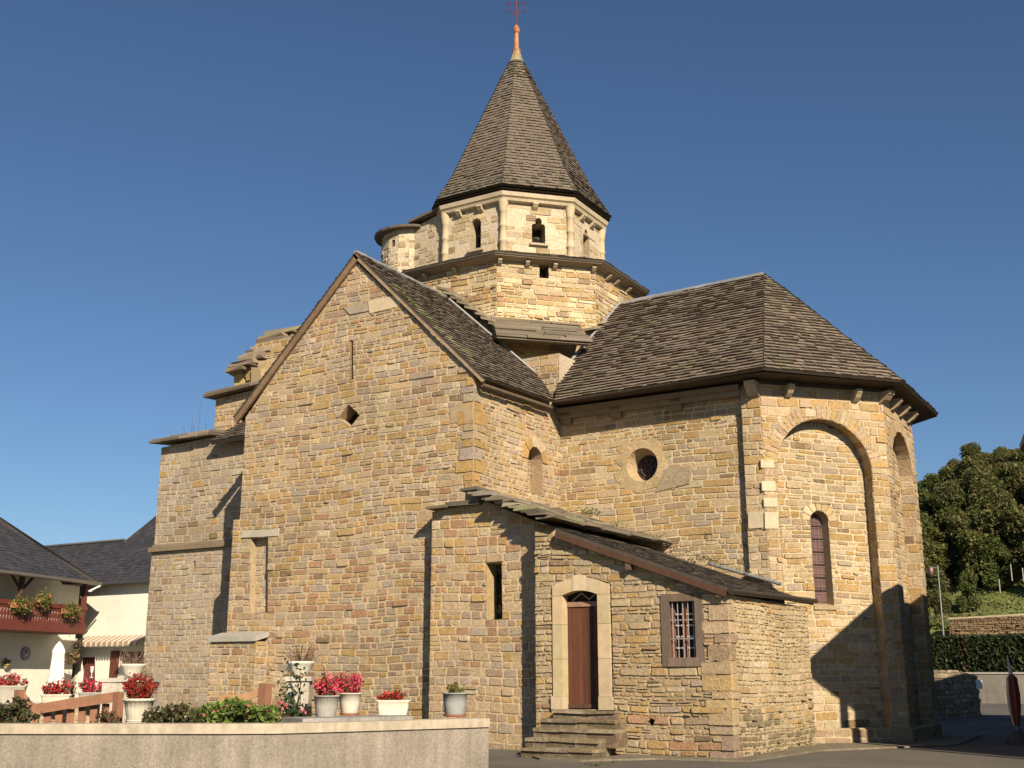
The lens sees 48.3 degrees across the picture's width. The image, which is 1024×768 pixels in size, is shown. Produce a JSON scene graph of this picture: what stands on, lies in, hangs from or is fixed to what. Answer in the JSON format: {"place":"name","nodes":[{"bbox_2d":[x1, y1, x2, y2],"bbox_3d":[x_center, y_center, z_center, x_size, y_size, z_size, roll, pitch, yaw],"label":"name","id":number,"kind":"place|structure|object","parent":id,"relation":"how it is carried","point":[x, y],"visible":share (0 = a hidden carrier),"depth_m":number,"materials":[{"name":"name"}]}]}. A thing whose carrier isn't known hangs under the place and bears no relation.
{"place":"outdoors","nodes":[
{"label":"outdoors","id":0,"kind":"place"},
{"bbox_2d":[0,0,1023,544],"label":"sky","id":1,"kind":"structure","parent":0,"point":[183,183],"materials":[{"name":"blue"}]},
{"bbox_2d":[519,709,627,758],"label":"stone steps","id":2,"kind":"structure","parent":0,"point":[578,733],"depth_m":22.32,"materials":[{"name":"beige stone"}]},
{"bbox_2d":[517,734,981,761],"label":"pavement","id":3,"kind":"structure","parent":0,"point":[951,740],"depth_m":24.04,"materials":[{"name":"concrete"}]},
{"bbox_2d":[585,759,623,765],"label":"grass","id":4,"kind":"structure","parent":3,"relation":"on","point":[603,763],"depth_m":20.19,"materials":[{"name":"green plant"}]},
{"bbox_2d":[534,528,817,757],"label":"sacristy","id":5,"kind":"structure","parent":3,"relation":"on","point":[654,657],"depth_m":23.20,"materials":[{"name":"stone"}]},
{"bbox_2d":[567,606,598,707],"bbox_3d":[1.531,5.677,23.764,0.832,2.058,0.132,-9,-17,30],"label":"door","id":6,"kind":"structure","parent":5,"relation":"in","point":[583,681],"depth_m":23.79,"materials":[{"name":"brown wood"}]},
{"bbox_2d":[578,507,751,572],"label":"roof weeds","id":7,"kind":"object","parent":5,"relation":"on","point":[686,551],"visible":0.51,"depth_m":28.32,"materials":[{"name":"green plant"}]},
{"bbox_2d":[660,593,704,666],"bbox_3d":[3.442,4.890,22.691,0.896,1.420,0.345,-9,-17,30],"label":"barred window","id":8,"kind":"structure","parent":5,"relation":"in","point":[682,635],"depth_m":22.65,"materials":[{"name":"brown stone"}]},
{"bbox_2d":[488,703,1023,767],"bbox_3d":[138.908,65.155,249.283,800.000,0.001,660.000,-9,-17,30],"label":"street","id":9,"kind":"structure","parent":0,"point":[995,728],"depth_m":22.20,"materials":[{"name":"grey asphalt"}]},
{"bbox_2d":[0,715,489,767],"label":"retaining wall","id":10,"kind":"structure","parent":9,"relation":"on","point":[379,741],"depth_m":16.20,"materials":[{"name":"concrete"}]},
{"bbox_2d":[121,668,158,721],"bbox_3d":[-5.566,4.650,17.087,0.551,0.770,0.592,-9,-17,30],"label":"flower pot","id":11,"kind":"object","parent":10,"relation":"on","point":[137,701],"visible":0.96,"depth_m":16.96,"materials":[{"name":"red plant"}]},
{"bbox_2d":[276,657,315,722],"bbox_3d":[-3.453,4.911,18.070,0.725,1.139,1.235,9,-17,-31],"label":"rose bush","id":12,"kind":"object","parent":10,"relation":"on","point":[293,712],"visible":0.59,"depth_m":17.95,"materials":[{"name":"green plant"}]},
{"bbox_2d":[312,667,340,716],"bbox_3d":[-2.895,4.822,17.823,0.514,0.801,0.488,-9,-17,30],"label":"flower pot","id":13,"kind":"object","parent":10,"relation":"on","point":[326,699],"visible":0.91,"depth_m":17.71,"materials":[{"name":"white ceramic"}]},
{"bbox_2d":[338,671,363,715],"bbox_3d":[-2.600,4.959,18.334,0.460,0.689,0.480,1,-14,-5],"label":"flower pot","id":14,"kind":"object","parent":10,"relation":"on","point":[350,696],"visible":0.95,"depth_m":18.20,"materials":[{"name":"white ceramic"}]},
{"bbox_2d":[376,687,410,714],"bbox_3d":[-1.923,5.138,18.523,0.559,0.436,0.261,0,-14,0],"label":"flower trough","id":15,"kind":"object","parent":10,"relation":"on","point":[392,703],"visible":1,"depth_m":18.40,"materials":[{"name":"white ceramic"}]},
{"bbox_2d":[442,681,467,716],"bbox_3d":[-0.957,5.283,19.176,0.451,0.577,0.447,-9,-17,30],"label":"flower pot","id":16,"kind":"object","parent":10,"relation":"on","point":[454,700],"visible":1,"depth_m":19.01,"materials":[{"name":"white ceramic"}]},
{"bbox_2d":[142,0,942,749],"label":"church","id":17,"kind":"structure","parent":9,"relation":"on","point":[436,418],"depth_m":29.11,"materials":[{"name":"stone"}]},
{"bbox_2d":[170,403,205,435],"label":"dry weeds","id":18,"kind":"object","parent":17,"relation":"on","point":[193,426],"visible":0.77,"depth_m":35.59,"materials":[{"name":"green plant"}]},
{"bbox_2d":[615,437,666,492],"bbox_3d":[3.421,2.146,29.624,1.479,1.422,0.412,-9,-17,30],"label":"round window","id":19,"kind":"structure","parent":17,"relation":"in","point":[642,462],"depth_m":29.66,"materials":[{"name":"stone"}]},
{"bbox_2d":[802,503,836,609],"bbox_3d":[7.517,4.193,27.922,0.971,2.616,0.310,4,-15,-15],"label":"arched window","id":20,"kind":"structure","parent":17,"relation":"in","point":[821,555],"depth_m":28.01,"materials":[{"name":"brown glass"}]},
{"bbox_2d":[928,565,944,635],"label":"lamp post","id":21,"kind":"object","parent":9,"relation":"on","point":[930,571],"visible":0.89,"depth_m":74.32,"materials":[{"name":"metal"}]},
{"bbox_2d":[933,670,981,718],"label":"stone wall","id":22,"kind":"structure","parent":9,"relation":"on","point":[957,694],"depth_m":43.24,"materials":[{"name":"grey stone"}]},
{"bbox_2d":[975,680,982,688],"bbox_3d":[18.413,11.849,45.042,0.030,0.340,0.688,-12,-19,40],"label":"notice plate","id":23,"kind":"object","parent":22,"relation":"attached to","point":[978,684],"visible":1,"depth_m":45.00,"materials":[{"name":"paint"}]},
{"bbox_2d":[930,631,1023,671],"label":"hedge","id":24,"kind":"object","parent":9,"relation":"on","point":[981,652],"visible":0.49,"depth_m":69.58,"materials":[{"name":"green plant"}]},
{"bbox_2d":[964,672,1023,703],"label":"boundary wall","id":25,"kind":"structure","parent":9,"relation":"on","point":[993,690],"depth_m":65.08,"materials":[{"name":"concrete"}]},
{"bbox_2d":[1006,655,1023,744],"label":"folded parasol","id":26,"kind":"object","parent":9,"relation":"on","point":[1016,737],"visible":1,"depth_m":26.70,"materials":[{"name":"fabric"}]},
{"bbox_2d":[928,540,1023,635],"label":"hillside","id":27,"kind":"structure","parent":0,"point":[935,629],"depth_m":105.40,"materials":[{"name":"green plant"}]},
{"bbox_2d":[917,485,937,522],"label":"tree","id":28,"kind":"object","parent":27,"relation":"on","point":[927,507],"visible":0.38,"depth_m":128.65,"materials":[{"name":"green plant"}]},
{"bbox_2d":[917,473,942,520],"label":"tree","id":29,"kind":"object","parent":27,"relation":"on","point":[930,481],"visible":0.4,"depth_m":138.54,"materials":[{"name":"green plant"}]},
{"bbox_2d":[919,510,942,542],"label":"tree","id":30,"kind":"object","parent":27,"relation":"on","point":[924,518],"visible":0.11,"depth_m":121.75,"materials":[{"name":"green plant"}]},
{"bbox_2d":[921,526,943,591],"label":"tree","id":31,"kind":"object","parent":27,"relation":"on","point":[927,547],"visible":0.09,"depth_m":110.66,"materials":[{"name":"green plant"}]},
{"bbox_2d":[923,526,953,569],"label":"tree","id":32,"kind":"object","parent":27,"relation":"on","point":[934,534],"visible":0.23,"depth_m":116.56,"materials":[{"name":"green plant"}]},
{"bbox_2d":[925,541,952,581],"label":"tree","id":33,"kind":"object","parent":27,"relation":"on","point":[940,556],"visible":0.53,"depth_m":112.31,"materials":[{"name":"green plant"}]},
{"bbox_2d":[925,567,953,614],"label":"tree","id":34,"kind":"object","parent":27,"relation":"on","point":[933,602],"visible":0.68,"depth_m":95.76,"materials":[{"name":"green plant"}]},
{"bbox_2d":[935,502,962,550],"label":"tree","id":35,"kind":"object","parent":27,"relation":"on","point":[950,509],"visible":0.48,"depth_m":124.23,"materials":[{"name":"green plant"}]},
{"bbox_2d":[937,464,961,483],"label":"tree","id":36,"kind":"object","parent":27,"relation":"on","point":[949,472],"visible":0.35,"depth_m":138.43,"materials":[{"name":"green plant"}]},
{"bbox_2d":[930,480,969,540],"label":"tree","id":37,"kind":"object","parent":27,"relation":"on","point":[947,492],"visible":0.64,"depth_m":125.21,"materials":[{"name":"green plant"}]},
{"bbox_2d":[943,458,961,468],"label":"tree","id":38,"kind":"object","parent":27,"relation":"on","point":[954,461],"visible":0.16,"depth_m":151.26,"materials":[{"name":"green plant"}]},
{"bbox_2d":[951,479,966,492],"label":"tree","id":39,"kind":"object","parent":27,"relation":"on","point":[959,483],"visible":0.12,"depth_m":133.10,"materials":[{"name":"green plant"}]},
{"bbox_2d":[946,514,980,574],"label":"tree","id":40,"kind":"object","parent":27,"relation":"on","point":[961,524],"visible":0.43,"depth_m":113.18,"materials":[{"name":"green plant"}]},
{"bbox_2d":[950,512,983,560],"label":"tree","id":41,"kind":"object","parent":27,"relation":"on","point":[953,556],"visible":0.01,"depth_m":117.02,"materials":[{"name":"green plant"}]},
{"bbox_2d":[952,569,982,612],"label":"tree","id":42,"kind":"object","parent":27,"relation":"on","point":[966,586],"visible":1,"depth_m":103.82,"materials":[{"name":"green plant"}]},
{"bbox_2d":[959,442,980,459],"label":"tree","id":43,"kind":"object","parent":27,"relation":"on","point":[968,449],"visible":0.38,"depth_m":156.05,"materials":[{"name":"green plant"}]},
{"bbox_2d":[953,503,988,554],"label":"tree","id":44,"kind":"object","parent":27,"relation":"on","point":[974,510],"visible":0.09,"depth_m":120.05,"materials":[{"name":"green plant"}]},
{"bbox_2d":[957,454,986,479],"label":"tree","id":45,"kind":"object","parent":27,"relation":"on","point":[970,462],"visible":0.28,"depth_m":136.34,"materials":[{"name":"green plant"}]},
{"bbox_2d":[953,530,996,588],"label":"tree","id":46,"kind":"object","parent":27,"relation":"on","point":[966,546],"visible":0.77,"depth_m":109.98,"materials":[{"name":"green plant"}]},
{"bbox_2d":[959,466,994,506],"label":"tree","id":47,"kind":"object","parent":27,"relation":"on","point":[978,471],"visible":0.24,"depth_m":130.37,"materials":[{"name":"green plant"}]},
{"bbox_2d":[964,480,997,507],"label":"tree","id":48,"kind":"object","parent":27,"relation":"on","point":[975,492],"visible":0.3,"depth_m":123.93,"materials":[{"name":"green plant"}]},
{"bbox_2d":[973,451,990,456],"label":"tree","id":49,"kind":"object","parent":27,"relation":"on","point":[979,453],"visible":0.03,"depth_m":153.47,"materials":[{"name":"green plant"}]},
{"bbox_2d":[968,472,999,495],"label":"tree","id":50,"kind":"object","parent":27,"relation":"on","point":[975,479],"visible":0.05,"depth_m":128.17,"materials":[{"name":"green plant"}]},
{"bbox_2d":[976,453,991,465],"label":"tree","id":51,"kind":"object","parent":27,"relation":"on","point":[987,458],"visible":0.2,"depth_m":150.31,"materials":[{"name":"green plant"}]},
{"bbox_2d":[948,614,1023,635],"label":"hillside wall","id":52,"kind":"structure","parent":27,"relation":"on","point":[997,624],"depth_m":82.46,"materials":[{"name":"stone"}]},
{"bbox_2d":[970,533,1017,589],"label":"tree","id":53,"kind":"object","parent":27,"relation":"on","point":[990,546],"visible":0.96,"depth_m":108.31,"materials":[{"name":"green plant"}]},
{"bbox_2d":[976,476,1013,498],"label":"tree","id":54,"kind":"object","parent":27,"relation":"on","point":[1000,484],"visible":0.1,"depth_m":125.65,"materials":[{"name":"green plant"}]},
{"bbox_2d":[987,462,1004,475],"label":"tree","id":55,"kind":"object","parent":27,"relation":"on","point":[994,467],"visible":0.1,"depth_m":137.63,"materials":[{"name":"green plant"}]},
{"bbox_2d":[972,491,1023,574],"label":"tree","id":56,"kind":"object","parent":27,"relation":"on","point":[991,509],"visible":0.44,"depth_m":111.20,"materials":[{"name":"green plant"}]},
{"bbox_2d":[991,453,1010,463],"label":"tree","id":57,"kind":"object","parent":27,"relation":"on","point":[1004,457],"visible":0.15,"depth_m":142.78,"materials":[{"name":"green plant"}]},
{"bbox_2d":[989,449,1012,463],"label":"tree","id":58,"kind":"object","parent":27,"relation":"on","point":[998,452],"visible":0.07,"depth_m":145.72,"materials":[{"name":"green plant"}]},
{"bbox_2d":[992,446,1010,458],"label":"tree","id":59,"kind":"object","parent":27,"relation":"on","point":[1000,448],"visible":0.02,"depth_m":149.65,"materials":[{"name":"green plant"}]},
{"bbox_2d":[996,461,1023,501],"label":"tree","id":60,"kind":"object","parent":27,"relation":"on","point":[999,476],"visible":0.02,"depth_m":131.40,"materials":[{"name":"green plant"}]},
{"bbox_2d":[997,504,1023,581],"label":"tree","id":61,"kind":"object","parent":27,"relation":"on","point":[1015,526],"visible":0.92,"depth_m":108.95,"materials":[{"name":"green plant"}]},
{"bbox_2d":[999,461,1023,505],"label":"tree","id":62,"kind":"object","parent":27,"relation":"on","point":[1012,475],"visible":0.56,"depth_m":127.85,"materials":[{"name":"green plant"}]},
{"bbox_2d":[1007,448,1023,499],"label":"tree","id":63,"kind":"object","parent":27,"relation":"on","point":[1017,456],"visible":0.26,"depth_m":135.92,"materials":[{"name":"green plant"}]},
{"bbox_2d":[1019,434,1023,452],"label":"neighbour house","id":64,"kind":"structure","parent":27,"relation":"on","point":[1021,444],"depth_m":23.61,"materials":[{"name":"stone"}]},
{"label":"terrace","id":65,"kind":"structure","parent":0,"visible":0},
{"bbox_2d":[0,696,41,722],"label":"shrub","id":66,"kind":"object","parent":65,"relation":"on","point":[9,714],"visible":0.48,"depth_m":16.95,"materials":[{"name":"green plant"}]},
{"bbox_2d":[0,517,102,702],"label":"house","id":67,"kind":"structure","parent":65,"relation":"on","point":[31,567],"depth_m":43.21,"materials":[{"name":"paint"}]},
{"bbox_2d":[2,658,11,667],"bbox_3d":[-18.590,10.260,42.027,0.423,0.403,0.442,11,-18,-37],"label":"wall pot","id":68,"kind":"object","parent":67,"relation":"attached to","point":[6,664],"depth_m":41.95,"materials":[{"name":"paint"}]},
{"bbox_2d":[7,592,41,614],"bbox_3d":[-17.549,7.864,40.975,0.604,0.944,1.450,-3,-15,11],"label":"flower box","id":69,"kind":"object","parent":67,"relation":"attached to","point":[22,605],"visible":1,"depth_m":40.81,"materials":[{"name":"paint"}]},
{"bbox_2d":[21,647,30,659],"bbox_3d":[-18.370,10.182,43.155,0.070,0.500,0.500,-4,-15,15],"label":"wall plate","id":70,"kind":"object","parent":67,"relation":"attached to","point":[25,653],"depth_m":43.10,"materials":[{"name":"paint"}]},
{"bbox_2d":[34,587,56,611],"bbox_3d":[-17.235,7.956,42.118,0.652,0.978,1.122,-2,-14,7],"label":"flower box","id":71,"kind":"object","parent":67,"relation":"on","point":[45,598],"visible":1,"depth_m":41.95,"materials":[{"name":"paint"}]},
{"bbox_2d":[59,599,85,620],"bbox_3d":[-16.822,8.619,43.607,0.713,0.886,1.410,-2,-14,8],"label":"flower box","id":72,"kind":"object","parent":67,"relation":"attached to","point":[72,611],"visible":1,"depth_m":43.39,"materials":[{"name":"paint"}]},
{"bbox_2d":[64,645,83,664],"bbox_3d":[-17.062,10.537,44.309,1.050,0.784,0.599,-1,-14,4],"label":"wall vine","id":73,"kind":"object","parent":67,"relation":"attached to","point":[71,656],"depth_m":44.23,"materials":[{"name":"green plant"}]},
{"bbox_2d":[3,703,99,722],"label":"garden wall","id":74,"kind":"structure","parent":65,"relation":"on","point":[65,715],"depth_m":22.82,"materials":[{"name":"stone"}]},
{"bbox_2d":[0,673,28,703],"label":"flower trough","id":75,"kind":"object","parent":74,"relation":"on","point":[9,685],"visible":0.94,"depth_m":21.57,"materials":[{"name":"white ceramic"}]},
{"bbox_2d":[40,676,73,702],"bbox_3d":[-8.861,5.955,22.245,0.622,0.512,0.328,4,-15,-14],"label":"flower trough","id":76,"kind":"object","parent":74,"relation":"on","point":[51,693],"visible":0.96,"depth_m":22.16,"materials":[{"name":"red plant"}]},
{"bbox_2d":[78,676,101,696],"bbox_3d":[-8.374,6.108,22.847,0.615,0.511,0.352,4,-15,-14],"label":"flower trough","id":77,"kind":"object","parent":74,"relation":"on","point":[88,688],"visible":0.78,"depth_m":22.76,"materials":[{"name":"red plant"}]},
{"bbox_2d":[47,641,64,693],"bbox_3d":[-11.885,7.760,29.753,0.462,2.062,0.462,10,-18,-35],"label":"parasol","id":78,"kind":"object","parent":65,"relation":"on","point":[56,671],"visible":0.56,"depth_m":29.77,"materials":[{"name":"fabric"}]},
{"bbox_2d":[14,690,124,722],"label":"wooden gate","id":79,"kind":"structure","parent":65,"relation":"on","point":[91,701],"depth_m":17.98,"materials":[{"name":"paint"}]},
{"bbox_2d":[44,516,155,697],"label":"white house","id":80,"kind":"structure","parent":65,"relation":"on","point":[116,612],"depth_m":46.23,"materials":[{"name":"paint"}]},
{"bbox_2d":[83,657,94,691],"bbox_3d":[-16.938,11.798,46.070,0.957,1.521,0.070,-9,-17,30],"label":"door","id":81,"kind":"structure","parent":80,"relation":"in","point":[89,669],"depth_m":46.21,"materials":[{"name":"paint"}]},
{"bbox_2d":[122,652,141,663],"bbox_3d":[-14.893,10.808,44.961,1.286,0.527,0.110,-9,-17,30],"label":"window","id":82,"kind":"structure","parent":80,"relation":"in","point":[138,653],"depth_m":45.04,"materials":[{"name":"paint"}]},
{"bbox_2d":[90,706,126,722],"bbox_3d":[-5.952,5.236,16.898,0.684,0.909,0.646,0,-14,1],"label":"shrub","id":83,"kind":"object","parent":65,"relation":"on","point":[105,717],"visible":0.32,"depth_m":16.83,"materials":[{"name":"green plant"}]},
{"bbox_2d":[99,678,162,722],"bbox_3d":[-7.486,6.424,22.339,0.940,1.306,0.940,0,-14,0],"label":"pedestal","id":84,"kind":"object","parent":65,"relation":"on","point":[109,685],"visible":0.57,"depth_m":22.04,"materials":[{"name":"stone"}]},
{"bbox_2d":[116,650,146,677],"bbox_3d":[-7.515,5.538,22.587,0.589,0.534,0.634,-9,-17,30],"label":"bowl planter","id":85,"kind":"object","parent":84,"relation":"on","point":[132,667],"visible":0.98,"depth_m":22.42,"materials":[{"name":"white ceramic"}]},
{"bbox_2d":[141,701,204,722],"bbox_3d":[-5.006,5.188,16.876,0.860,0.993,0.668,0,-14,0],"label":"shrub","id":86,"kind":"object","parent":65,"relation":"on","point":[167,713],"visible":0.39,"depth_m":16.75,"materials":[{"name":"green plant"}]},
{"bbox_2d":[184,696,280,722],"bbox_3d":[-4.276,5.256,17.266,1.596,1.050,0.698,0,-14,0],"label":"shrub","id":87,"kind":"object","parent":65,"relation":"on","point":[228,710],"visible":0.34,"depth_m":17.14,"materials":[{"name":"green plant"}]},
{"bbox_2d":[219,683,271,722],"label":"garden gate","id":88,"kind":"structure","parent":65,"relation":"on","point":[262,692],"depth_m":19.95,"materials":[{"name":"paint"}]},
{"bbox_2d":[284,676,315,716],"bbox_3d":[-3.452,5.410,18.435,0.440,1.335,0.440,0,-14,0],"label":"pedestal","id":89,"kind":"object","parent":65,"relation":"on","point":[306,695],"visible":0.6,"depth_m":18.38,"materials":[{"name":"stone"}]},
{"bbox_2d":[282,645,321,676],"bbox_3d":[-3.425,4.517,18.653,0.554,0.504,0.594,-9,-17,30],"label":"bowl planter","id":90,"kind":"object","parent":89,"relation":"on","point":[307,663],"visible":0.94,"depth_m":18.54,"materials":[{"name":"white ceramic"}]}
]}

